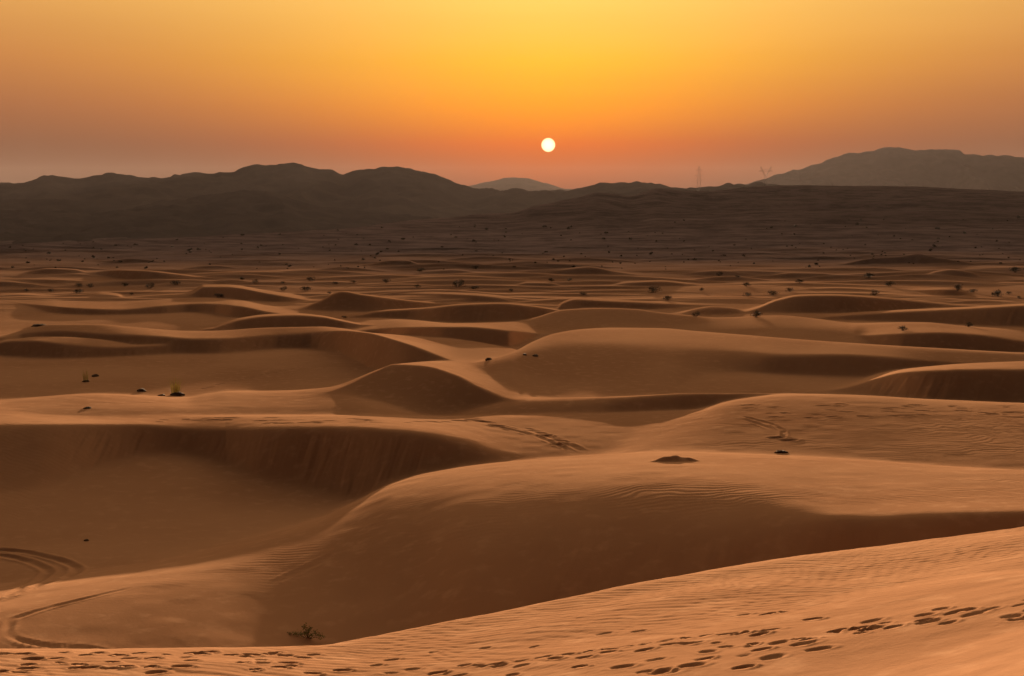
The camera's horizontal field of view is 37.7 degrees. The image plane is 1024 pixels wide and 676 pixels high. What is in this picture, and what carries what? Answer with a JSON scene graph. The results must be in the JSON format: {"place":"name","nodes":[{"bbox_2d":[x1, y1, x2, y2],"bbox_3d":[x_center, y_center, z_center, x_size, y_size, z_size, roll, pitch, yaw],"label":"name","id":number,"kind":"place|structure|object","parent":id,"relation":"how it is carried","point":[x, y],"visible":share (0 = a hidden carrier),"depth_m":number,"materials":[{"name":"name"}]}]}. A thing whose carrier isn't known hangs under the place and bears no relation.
{"place":"outdoors","nodes":[
{"label":"outdoors","id":0,"kind":"place"},
{"bbox_2d":[0,190,437,243],"bbox_3d":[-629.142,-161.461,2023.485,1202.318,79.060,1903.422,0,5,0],"label":"hill","id":1,"kind":"structure","parent":0,"point":[242,212],"depth_m":1998.40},
{"bbox_2d":[0,162,778,217],"bbox_3d":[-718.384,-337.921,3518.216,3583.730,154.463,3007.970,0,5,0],"label":"hill","id":2,"kind":"structure","parent":0,"point":[398,190],"depth_m":3386.59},
{"bbox_2d":[0,185,1023,675],"bbox_3d":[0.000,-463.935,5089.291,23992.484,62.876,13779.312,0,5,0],"label":"desert ground","id":3,"kind":"structure","parent":0,"point":[396,475],"depth_m":103.99,"materials":[{"name":"orange sand"}]},
{"bbox_2d":[32,324,44,326],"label":"dead clump","id":4,"kind":"object","parent":3,"relation":"on","point":[36,325],"visible":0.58,"depth_m":228.02,"materials":[{"name":"brown plant"}]},
{"bbox_2d":[82,368,89,381],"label":"grass tuft","id":5,"kind":"object","parent":3,"relation":"on","point":[87,380],"visible":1,"depth_m":159.33,"materials":[{"name":"brown plant"}]},
{"bbox_2d":[167,376,184,395],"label":"grass tuft","id":6,"kind":"object","parent":3,"relation":"on","point":[174,391],"visible":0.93,"depth_m":149.36,"materials":[{"name":"brown plant"}]},
{"bbox_2d":[287,623,324,639],"bbox_3d":[-8.517,12.079,61.728,1.808,0.746,0.828,2,6,20],"label":"desert plant","id":7,"kind":"object","parent":3,"relation":"on","point":[305,632],"visible":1,"depth_m":61.72,"materials":[{"name":"green plant"}]},
{"bbox_2d":[452,279,464,286],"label":"desert shrub","id":8,"kind":"object","parent":3,"relation":"on","point":[459,282],"visible":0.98,"depth_m":322.03,"materials":[{"name":"green plant"}]},
{"bbox_2d":[647,286,659,292],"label":"desert shrub","id":9,"kind":"object","parent":3,"relation":"on","point":[652,289],"visible":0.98,"depth_m":306.65,"materials":[{"name":"green plant"}]},
{"bbox_2d":[750,310,761,316],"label":"desert shrub","id":10,"kind":"object","parent":3,"relation":"on","point":[757,314],"visible":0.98,"depth_m":223.45,"materials":[{"name":"green plant"}]},
{"bbox_2d":[774,450,787,452],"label":"dead clump","id":11,"kind":"object","parent":3,"relation":"on","point":[780,451],"visible":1,"depth_m":97.64,"materials":[{"name":"brown plant"}]},
{"bbox_2d":[870,289,879,295],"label":"desert shrub","id":12,"kind":"object","parent":3,"relation":"on","point":[874,293],"visible":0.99,"depth_m":295.15,"materials":[{"name":"green plant"}]},
{"bbox_2d":[954,283,962,290],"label":"desert bush","id":13,"kind":"object","parent":3,"relation":"on","point":[958,287],"visible":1,"depth_m":296.67,"materials":[{"name":"green plant"}]},
{"bbox_2d":[991,289,1003,295],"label":"desert bush","id":14,"kind":"object","parent":3,"relation":"on","point":[997,292],"visible":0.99,"depth_m":291.61,"materials":[{"name":"green plant"}]},
{"bbox_2d":[0,0,1023,188],"label":"sky","id":15,"kind":"structure","parent":0,"point":[566,94],"materials":[{"name":"orange"}]},
{"bbox_2d":[469,177,571,190],"bbox_3d":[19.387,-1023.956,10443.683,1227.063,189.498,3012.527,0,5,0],"label":"hill","id":16,"kind":"structure","parent":0,"point":[503,184],"depth_m":10290.49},
{"bbox_2d":[745,147,1023,191],"bbox_3d":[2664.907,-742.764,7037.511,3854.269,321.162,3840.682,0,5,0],"label":"hill","id":17,"kind":"structure","parent":0,"point":[900,166],"depth_m":6965.54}
]}

